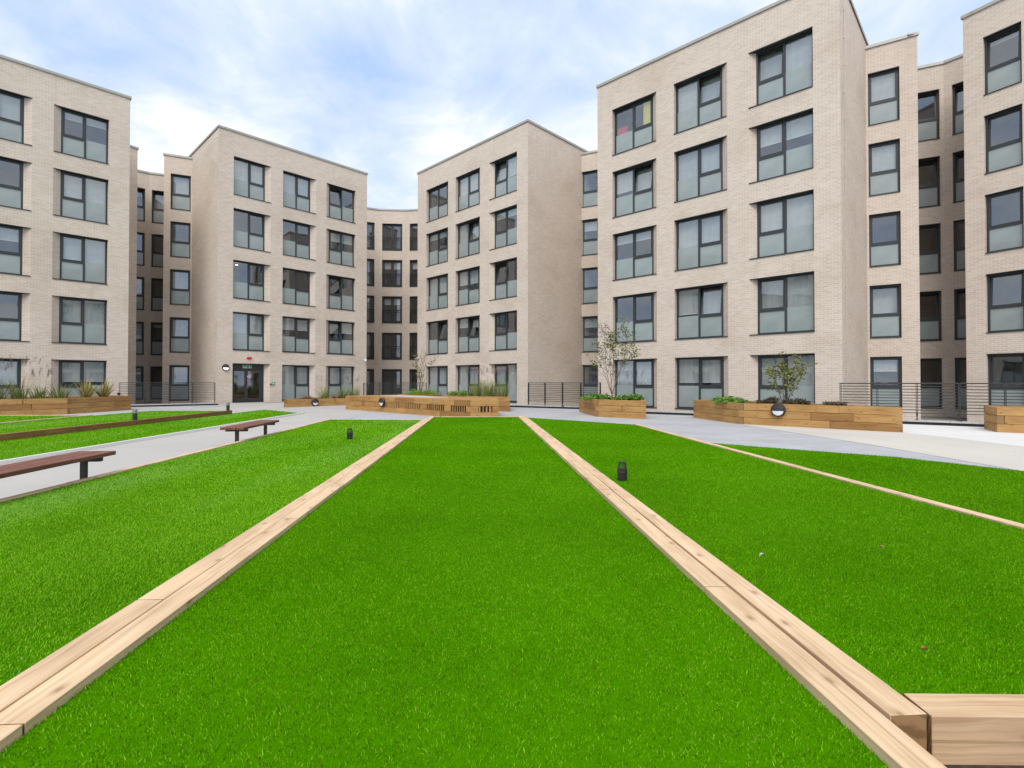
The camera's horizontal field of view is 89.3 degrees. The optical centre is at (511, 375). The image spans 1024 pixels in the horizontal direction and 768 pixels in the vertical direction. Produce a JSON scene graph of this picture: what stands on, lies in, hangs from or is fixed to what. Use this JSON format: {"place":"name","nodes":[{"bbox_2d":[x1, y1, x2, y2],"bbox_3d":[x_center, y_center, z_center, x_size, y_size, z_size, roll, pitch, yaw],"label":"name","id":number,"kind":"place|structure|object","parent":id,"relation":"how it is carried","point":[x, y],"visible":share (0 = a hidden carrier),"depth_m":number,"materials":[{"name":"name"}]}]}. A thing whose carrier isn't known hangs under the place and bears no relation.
{"place":"outdoors","nodes":[
{"label":"outdoors","id":0,"kind":"place"},
{"bbox_2d":[0,410,292,459],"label":"lawn","id":1,"kind":"structure","parent":0,"point":[100,432],"depth_m":11.73,"materials":[{"name":"green plant"}]},
{"bbox_2d":[0,410,420,685],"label":"turf","id":2,"kind":"structure","parent":1,"relation":"on","point":[74,502],"depth_m":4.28,"materials":[{"name":"green plant"}]},
{"bbox_2d":[0,402,370,498],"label":"white path","id":3,"kind":"structure","parent":0,"point":[127,455],"depth_m":9.61,"materials":[{"name":"concrete"}]},
{"bbox_2d":[0,451,115,478],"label":"slat bench","id":4,"kind":"object","parent":3,"relation":"on","point":[83,458],"visible":0.85,"depth_m":5.29,"materials":[{"name":"wood"}]},
{"bbox_2d":[0,412,304,464],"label":"edging strip","id":5,"kind":"object","parent":3,"relation":"on","point":[24,458],"visible":0.95,"depth_m":9.78,"materials":[{"name":"white paint"}]},
{"bbox_2d":[0,0,992,208],"label":"sky","id":6,"kind":"structure","parent":0,"point":[387,90],"materials":[{"name":"blue"}]},
{"bbox_2d":[0,417,1023,767],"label":"turf","id":7,"kind":"structure","parent":0,"point":[880,525],"depth_m":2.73,"materials":[{"name":"green plant"}]},
{"bbox_2d":[59,402,1019,470],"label":"paving","id":8,"kind":"structure","parent":0,"point":[706,430],"depth_m":13.10,"materials":[{"name":"grey concrete"}]},
{"bbox_2d":[0,395,130,414],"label":"raised planter","id":9,"kind":"object","parent":8,"relation":"on","point":[57,405],"visible":0.88,"depth_m":19.30,"materials":[{"name":"wood"}]},
{"bbox_2d":[0,410,231,440],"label":"timber edging","id":10,"kind":"object","parent":8,"relation":"on","point":[37,433],"visible":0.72,"depth_m":12.89,"materials":[{"name":"brown wood"}]},
{"bbox_2d":[0,419,331,501],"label":"timber edging","id":11,"kind":"object","parent":8,"relation":"on","point":[83,479],"visible":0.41,"depth_m":6.26,"materials":[{"name":"beige wood"}]},
{"bbox_2d":[0,416,434,752],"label":"timber edging","id":12,"kind":"object","parent":8,"relation":"on","point":[39,691],"visible":0.62,"depth_m":2.25,"materials":[{"name":"beige wood"}]},
{"bbox_2d":[346,395,498,415],"bbox_3d":[-3.208,1.155,20.743,8.928,0.627,2.842,-1,-1,44],"label":"raised planter","id":13,"kind":"object","parent":8,"relation":"on","point":[442,405],"visible":0.97,"depth_m":18.93,"materials":[{"name":"brown wood"}]},
{"bbox_2d":[579,397,645,418],"bbox_3d":[3.635,1.139,18.829,1.826,0.612,4.308,0,-1,0],"label":"raised planter","id":14,"kind":"object","parent":8,"relation":"on","point":[633,409],"visible":0.9,"depth_m":17.47,"materials":[{"name":"wood"}]},
{"bbox_2d":[586,311,640,399],"bbox_3d":[3.615,-0.753,18.450,1.950,3.377,2.146,0,-1,19],"label":"young tree","id":15,"kind":"object","parent":14,"relation":"on","point":[610,340],"visible":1,"depth_m":18.72,"materials":[{"name":"green plant"}]},
{"bbox_2d":[518,416,946,767],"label":"timber edging","id":16,"kind":"object","parent":8,"relation":"on","point":[885,722],"visible":0.81,"depth_m":2.06,"materials":[{"name":"beige wood"}]},
{"bbox_2d":[634,424,1023,528],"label":"timber edging","id":17,"kind":"object","parent":8,"relation":"on","point":[967,511],"visible":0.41,"depth_m":5.14,"materials":[{"name":"beige wood"}]},
{"bbox_2d":[596,0,872,411],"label":"apartment tower","id":18,"kind":"structure","parent":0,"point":[732,217],"depth_m":20.78,"materials":[{"name":"brick"}]},
{"bbox_2d":[612,158,655,217],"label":"window","id":19,"kind":"structure","parent":18,"relation":"in","point":[633,184],"depth_m":24.20,"materials":[{"name":"glass"}]},
{"bbox_2d":[612,92,655,155],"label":"window","id":20,"kind":"structure","parent":18,"relation":"in","point":[630,114],"depth_m":24.34,"materials":[{"name":"glass"}]},
{"bbox_2d":[612,291,656,343],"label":"window","id":21,"kind":"structure","parent":18,"relation":"in","point":[639,307],"depth_m":24.47,"materials":[{"name":"glass"}]},
{"bbox_2d":[612,225,656,280],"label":"window","id":22,"kind":"structure","parent":18,"relation":"in","point":[634,249],"depth_m":24.27,"materials":[{"name":"glass"}]},
{"bbox_2d":[615,358,656,407],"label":"window","id":23,"kind":"structure","parent":18,"relation":"in","point":[637,377],"depth_m":23.95,"materials":[{"name":"glass"}]},
{"bbox_2d":[674,209,726,270],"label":"window","id":24,"kind":"structure","parent":18,"relation":"in","point":[699,238],"depth_m":21.92,"materials":[{"name":"glass"}]},
{"bbox_2d":[674,135,726,202],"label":"window","id":25,"kind":"structure","parent":18,"relation":"in","point":[699,168],"depth_m":21.95,"materials":[{"name":"glass"}]},
{"bbox_2d":[674,62,726,134],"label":"window","id":26,"kind":"structure","parent":18,"relation":"in","point":[699,96],"depth_m":22.08,"materials":[{"name":"glass"}]},
{"bbox_2d":[674,282,727,339],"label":"window","id":27,"kind":"structure","parent":18,"relation":"in","point":[699,308],"depth_m":21.97,"materials":[{"name":"glass"}]},
{"bbox_2d":[675,356,727,409],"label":"window","id":28,"kind":"structure","parent":18,"relation":"in","point":[698,378],"depth_m":21.98,"materials":[{"name":"glass"}]},
{"bbox_2d":[748,26,812,108],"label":"window","id":29,"kind":"structure","parent":18,"relation":"in","point":[784,67],"depth_m":19.73,"materials":[{"name":"glass"}]},
{"bbox_2d":[749,189,813,259],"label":"window","id":30,"kind":"structure","parent":18,"relation":"in","point":[785,224],"depth_m":19.65,"materials":[{"name":"glass"}]},
{"bbox_2d":[749,108,813,183],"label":"window","id":31,"kind":"structure","parent":18,"relation":"in","point":[784,144],"depth_m":19.83,"materials":[{"name":"glass"}]},
{"bbox_2d":[749,271,814,335],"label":"window","id":32,"kind":"structure","parent":18,"relation":"in","point":[786,304],"depth_m":19.62,"materials":[{"name":"glass"}]},
{"bbox_2d":[750,353,814,403],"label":"window","id":33,"kind":"structure","parent":18,"relation":"in","point":[806,388],"depth_m":19.58,"materials":[{"name":"glass"}]},
{"bbox_2d":[713,443,1023,523],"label":"lawn","id":34,"kind":"structure","parent":0,"point":[887,472],"depth_m":5.97,"materials":[{"name":"green plant"}]},
{"bbox_2d":[742,424,1023,470],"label":"beige path","id":35,"kind":"structure","parent":0,"point":[998,455],"depth_m":9.92,"materials":[{"name":"concrete"}]},
{"bbox_2d":[693,400,902,431],"bbox_3d":[7.394,1.089,14.810,1.708,0.613,6.120,0,-1,-24],"label":"raised planter","id":36,"kind":"object","parent":35,"relation":"on","point":[866,418],"visible":0.88,"depth_m":13.62,"materials":[{"name":"wood"}]},
{"bbox_2d":[760,351,817,403],"bbox_3d":[7.802,0.081,14.686,1.266,1.587,1.190,0,-1,13],"label":"young tree","id":37,"kind":"object","parent":36,"relation":"on","point":[780,365],"visible":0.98,"depth_m":14.62,"materials":[{"name":"green plant"}]},
{"bbox_2d":[921,416,966,420],"bbox_3d":[-5.000,1.837,25.980,58.000,0.001,40.000,0,-1,0],"label":"gravel strip","id":38,"kind":"object","parent":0,"point":[942,418],"depth_m":21.59,"materials":[{"name":"grey gravel"}]},
{"bbox_2d":[0,54,131,396],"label":"apartment tower","id":39,"kind":"structure","parent":38,"relation":"on","point":[64,206],"depth_m":24.56,"materials":[{"name":"brick"}]},
{"bbox_2d":[0,358,20,396],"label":"window","id":40,"kind":"structure","parent":39,"relation":"in","point":[16,366],"depth_m":23.25,"materials":[{"name":"glass"}]},
{"bbox_2d":[0,223,28,275],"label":"window","id":41,"kind":"structure","parent":39,"relation":"in","point":[11,236],"depth_m":23.34,"materials":[{"name":"glass"}]},
{"bbox_2d":[0,291,29,341],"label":"window","id":42,"kind":"structure","parent":39,"relation":"in","point":[10,302],"depth_m":23.42,"materials":[{"name":"glass"}]},
{"bbox_2d":[0,156,30,210],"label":"window","id":43,"kind":"structure","parent":39,"relation":"in","point":[11,170],"depth_m":23.49,"materials":[{"name":"glass"}]},
{"bbox_2d":[0,89,31,145],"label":"window","id":44,"kind":"structure","parent":39,"relation":"in","point":[11,103],"depth_m":23.34,"materials":[{"name":"glass"}]},
{"bbox_2d":[51,359,105,395],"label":"window","id":45,"kind":"structure","parent":39,"relation":"in","point":[74,371],"depth_m":24.98,"materials":[{"name":"glass"}]},
{"bbox_2d":[51,295,106,344],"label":"window","id":46,"kind":"structure","parent":39,"relation":"in","point":[81,320],"depth_m":25.00,"materials":[{"name":"glass"}]},
{"bbox_2d":[52,231,107,284],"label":"window","id":47,"kind":"structure","parent":39,"relation":"in","point":[82,258],"depth_m":25.04,"materials":[{"name":"glass"}]},
{"bbox_2d":[53,168,107,223],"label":"window","id":48,"kind":"structure","parent":39,"relation":"in","point":[82,197],"depth_m":25.09,"materials":[{"name":"glass"}]},
{"bbox_2d":[53,104,108,163],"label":"window","id":49,"kind":"structure","parent":39,"relation":"in","point":[83,135],"depth_m":25.33,"materials":[{"name":"glass"}]},
{"bbox_2d":[128,145,262,403],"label":"linking wing","id":50,"kind":"structure","parent":38,"relation":"on","point":[160,288],"depth_m":32.58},
{"bbox_2d":[169,365,189,400],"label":"window","id":51,"kind":"structure","parent":50,"relation":"in","point":[178,374],"depth_m":32.42,"materials":[{"name":"glass"}]},
{"bbox_2d":[169,317,189,352],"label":"window","id":52,"kind":"structure","parent":50,"relation":"in","point":[179,326],"depth_m":32.55,"materials":[{"name":"glass"}]},
{"bbox_2d":[170,269,189,305],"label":"window","id":53,"kind":"structure","parent":50,"relation":"in","point":[179,279],"depth_m":32.48,"materials":[{"name":"glass"}]},
{"bbox_2d":[170,221,190,257],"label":"window","id":54,"kind":"structure","parent":50,"relation":"in","point":[179,248],"depth_m":32.60,"materials":[{"name":"glass"}]},
{"bbox_2d":[170,173,190,210],"bbox_3d":[-20.761,-11.468,32.494,1.080,2.212,0.272,0,-1,-24],"label":"window","id":55,"kind":"structure","parent":50,"relation":"in","point":[180,184],"depth_m":32.55,"materials":[{"name":"glass"}]},
{"bbox_2d":[185,124,367,404],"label":"apartment tower","id":56,"kind":"structure","parent":38,"relation":"on","point":[279,262],"depth_m":31.87,"materials":[{"name":"brick"}]},
{"bbox_2d":[232,363,269,402],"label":"door","id":57,"kind":"structure","parent":56,"relation":"in","point":[244,389],"depth_m":31.24,"materials":[{"name":"glass"}]},
{"bbox_2d":[233,312,269,351],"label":"window","id":58,"kind":"structure","parent":56,"relation":"in","point":[248,328],"depth_m":30.39,"materials":[{"name":"glass"}]},
{"bbox_2d":[233,260,270,301],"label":"window","id":59,"kind":"structure","parent":56,"relation":"in","point":[248,277],"depth_m":30.90,"materials":[{"name":"glass"}]},
{"bbox_2d":[233,208,270,252],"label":"window","id":60,"kind":"structure","parent":56,"relation":"in","point":[248,226],"depth_m":30.94,"materials":[{"name":"glass"}]},
{"bbox_2d":[234,156,270,202],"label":"window","id":61,"kind":"structure","parent":56,"relation":"in","point":[249,176],"depth_m":30.51,"materials":[{"name":"glass"}]},
{"bbox_2d":[282,365,311,400],"bbox_3d":[-13.395,0.452,32.410,0.342,2.212,2.080,-1,-1,44],"label":"window","id":62,"kind":"structure","parent":56,"relation":"in","point":[295,378],"depth_m":32.35,"materials":[{"name":"glass"}]},
{"bbox_2d":[282,316,314,353],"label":"window","id":63,"kind":"structure","parent":56,"relation":"in","point":[295,330],"depth_m":32.58,"materials":[{"name":"glass"}]},
{"bbox_2d":[283,219,313,259],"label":"window","id":64,"kind":"structure","parent":56,"relation":"in","point":[296,235],"depth_m":32.92,"materials":[{"name":"glass"}]},
{"bbox_2d":[282,267,315,306],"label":"window","id":65,"kind":"structure","parent":56,"relation":"in","point":[296,283],"depth_m":32.94,"materials":[{"name":"glass"}]},
{"bbox_2d":[283,170,315,213],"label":"window","id":66,"kind":"structure","parent":56,"relation":"in","point":[296,188],"depth_m":32.51,"materials":[{"name":"glass"}]},
{"bbox_2d":[326,320,353,354],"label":"window","id":67,"kind":"structure","parent":56,"relation":"in","point":[340,333],"depth_m":34.70,"materials":[{"name":"glass"}]},
{"bbox_2d":[326,274,353,310],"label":"window","id":68,"kind":"structure","parent":56,"relation":"in","point":[341,289],"depth_m":35.02,"materials":[{"name":"glass"}]},
{"bbox_2d":[326,228,354,266],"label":"window","id":69,"kind":"structure","parent":56,"relation":"in","point":[341,244],"depth_m":34.81,"materials":[{"name":"glass"}]},
{"bbox_2d":[328,366,353,396],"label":"window","id":70,"kind":"structure","parent":56,"relation":"in","point":[340,372],"depth_m":34.52,"materials":[{"name":"glass"}]},
{"bbox_2d":[327,183,355,223],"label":"window","id":71,"kind":"structure","parent":56,"relation":"in","point":[341,200],"depth_m":35.08,"materials":[{"name":"glass"}]},
{"bbox_2d":[366,207,417,393],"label":"linking wing","id":72,"kind":"structure","parent":38,"relation":"on","point":[392,268],"depth_m":42.41,"materials":[{"name":"beige brick"}]},
{"bbox_2d":[417,119,595,405],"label":"apartment tower","id":73,"kind":"structure","parent":38,"relation":"on","point":[500,250],"depth_m":30.92,"materials":[{"name":"brick"}]},
{"bbox_2d":[426,319,447,354],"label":"window","id":74,"kind":"structure","parent":73,"relation":"in","point":[438,330],"depth_m":34.81,"materials":[{"name":"glass"}]},
{"bbox_2d":[426,273,447,310],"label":"window","id":75,"kind":"structure","parent":73,"relation":"in","point":[438,285],"depth_m":34.37,"materials":[{"name":"glass"}]},
{"bbox_2d":[426,227,447,266],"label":"window","id":76,"kind":"structure","parent":73,"relation":"in","point":[438,240],"depth_m":34.67,"materials":[{"name":"glass"}]},
{"bbox_2d":[426,181,447,222],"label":"window","id":77,"kind":"structure","parent":73,"relation":"in","point":[438,195],"depth_m":34.86,"materials":[{"name":"glass"}]},
{"bbox_2d":[455,315,479,352],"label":"window","id":78,"kind":"structure","parent":73,"relation":"in","point":[468,327],"depth_m":32.43,"materials":[{"name":"glass"}]},
{"bbox_2d":[455,266,479,305],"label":"window","id":79,"kind":"structure","parent":73,"relation":"in","point":[468,279],"depth_m":32.28,"materials":[{"name":"glass"}]},
{"bbox_2d":[456,216,479,258],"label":"window","id":80,"kind":"structure","parent":73,"relation":"in","point":[468,231],"depth_m":32.38,"materials":[{"name":"glass"}]},
{"bbox_2d":[456,167,479,211],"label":"window","id":81,"kind":"structure","parent":73,"relation":"in","point":[468,183],"depth_m":32.30,"materials":[{"name":"glass"}]},
{"bbox_2d":[489,363,516,402],"bbox_3d":[-0.433,0.421,29.853,2.270,2.212,0.342,-1,-1,44],"label":"window","id":82,"kind":"structure","parent":73,"relation":"in","point":[503,376],"depth_m":29.79,"materials":[{"name":"glass"}]},
{"bbox_2d":[489,257,516,300],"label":"window","id":83,"kind":"structure","parent":73,"relation":"in","point":[505,270],"depth_m":30.39,"materials":[{"name":"glass"}]},
{"bbox_2d":[489,204,516,249],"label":"window","id":84,"kind":"structure","parent":73,"relation":"in","point":[505,218],"depth_m":30.25,"materials":[{"name":"glass"}]},
{"bbox_2d":[489,151,516,199],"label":"window","id":85,"kind":"structure","parent":73,"relation":"in","point":[505,167],"depth_m":30.00,"materials":[{"name":"glass"}]},
{"bbox_2d":[491,310,516,350],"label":"window","id":86,"kind":"structure","parent":73,"relation":"in","point":[505,322],"depth_m":30.38,"materials":[{"name":"glass"}]},
{"bbox_2d":[581,150,597,393],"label":"linking wing","id":87,"kind":"structure","parent":38,"relation":"on","point":[590,246],"depth_m":31.84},
{"bbox_2d":[510,406,983,426],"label":"kerb","id":88,"kind":"structure","parent":38,"relation":"on","point":[935,423],"depth_m":14.83,"materials":[{"name":"grey concrete"}]},
{"bbox_2d":[510,404,983,423],"bbox_3d":[7.988,1.321,17.922,21.943,0.045,1.449,-1,-1,41],"label":"kerb cap","id":89,"kind":"object","parent":88,"relation":"on","point":[941,421],"visible":0.35,"depth_m":14.93,"materials":[{"name":"concrete"}]},
{"bbox_2d":[840,383,1023,421],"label":"railing","id":90,"kind":"object","parent":89,"relation":"on","point":[1005,396],"visible":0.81,"depth_m":14.47,"materials":[{"name":"metal"}]},
{"bbox_2d":[865,0,1023,421],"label":"linking wing","id":91,"kind":"structure","parent":38,"relation":"on","point":[945,203],"depth_m":21.13,"materials":[{"name":"beige brick"}]},
{"bbox_2d":[868,66,899,125],"bbox_3d":[15.495,-11.601,21.616,1.070,2.212,0.272,0,-1,31],"label":"window","id":92,"kind":"structure","parent":91,"relation":"in","point":[883,85],"depth_m":21.67,"materials":[{"name":"glass"}]},
{"bbox_2d":[868,138,900,196],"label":"window","id":93,"kind":"structure","parent":91,"relation":"in","point":[883,157],"depth_m":21.64,"materials":[{"name":"glass"}]},
{"bbox_2d":[869,211,900,267],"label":"window","id":94,"kind":"structure","parent":91,"relation":"in","point":[884,231],"depth_m":21.74,"materials":[{"name":"glass"}]},
{"bbox_2d":[870,283,900,338],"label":"window","id":95,"kind":"structure","parent":91,"relation":"in","point":[885,300],"depth_m":21.65,"materials":[{"name":"glass"}]},
{"bbox_2d":[870,356,902,410],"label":"window","id":96,"kind":"structure","parent":91,"relation":"in","point":[882,369],"depth_m":21.62,"materials":[{"name":"glass"}]},
{"bbox_2d":[918,89,939,141],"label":"window","id":97,"kind":"structure","parent":91,"relation":"in","point":[928,101],"depth_m":23.28,"materials":[{"name":"glass"}]},
{"bbox_2d":[918,156,940,207],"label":"window","id":98,"kind":"structure","parent":91,"relation":"in","point":[928,168],"depth_m":23.24,"materials":[{"name":"glass"}]},
{"bbox_2d":[919,223,940,274],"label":"window","id":99,"kind":"structure","parent":91,"relation":"in","point":[929,234],"depth_m":23.20,"materials":[{"name":"glass"}]},
{"bbox_2d":[920,290,941,340],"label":"window","id":100,"kind":"structure","parent":91,"relation":"in","point":[930,301],"depth_m":23.18,"materials":[{"name":"glass"}]},
{"bbox_2d":[920,358,942,408],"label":"window","id":101,"kind":"structure","parent":91,"relation":"in","point":[930,368],"depth_m":23.17,"materials":[{"name":"glass"}]},
{"bbox_2d":[954,288,965,339],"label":"window","id":102,"kind":"structure","parent":91,"relation":"in","point":[960,294],"depth_m":22.55,"materials":[{"name":"glass"}]},
{"bbox_2d":[983,21,1021,95],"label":"window","id":103,"kind":"structure","parent":91,"relation":"in","point":[1003,47],"depth_m":19.34,"materials":[{"name":"glass"}]},
{"bbox_2d":[984,103,1022,174],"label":"window","id":104,"kind":"structure","parent":91,"relation":"in","point":[1004,128],"depth_m":19.37,"materials":[{"name":"glass"}]},
{"bbox_2d":[985,186,1023,253],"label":"window","id":105,"kind":"structure","parent":91,"relation":"in","point":[1004,209],"depth_m":19.34,"materials":[{"name":"glass"}]},
{"bbox_2d":[986,269,1023,332],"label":"window","id":106,"kind":"structure","parent":91,"relation":"in","point":[1005,290],"depth_m":19.33,"materials":[{"name":"glass"}]},
{"bbox_2d":[987,353,1023,405],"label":"window","id":107,"kind":"structure","parent":91,"relation":"in","point":[1002,367],"depth_m":19.39,"materials":[{"name":"glass"}]},
{"bbox_2d":[903,424,1023,445],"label":"bright path","id":108,"kind":"structure","parent":0,"point":[975,433],"depth_m":12.03,"materials":[{"name":"white concrete"}]},
{"bbox_2d":[984,406,1023,432],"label":"raised planter","id":109,"kind":"object","parent":108,"relation":"on","point":[1007,419],"visible":0.97,"depth_m":12.28,"materials":[{"name":"wood"}]},
{"bbox_2d":[944,765,1023,767],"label":"bare soil","id":110,"kind":"structure","parent":0,"point":[984,766],"depth_m":1.61,"materials":[{"name":"brown soil"}]},
{"bbox_2d":[904,693,1023,764],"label":"timber edging","id":111,"kind":"object","parent":110,"relation":"on","point":[975,729],"visible":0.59,"depth_m":1.62,"materials":[{"name":"beige wood"}]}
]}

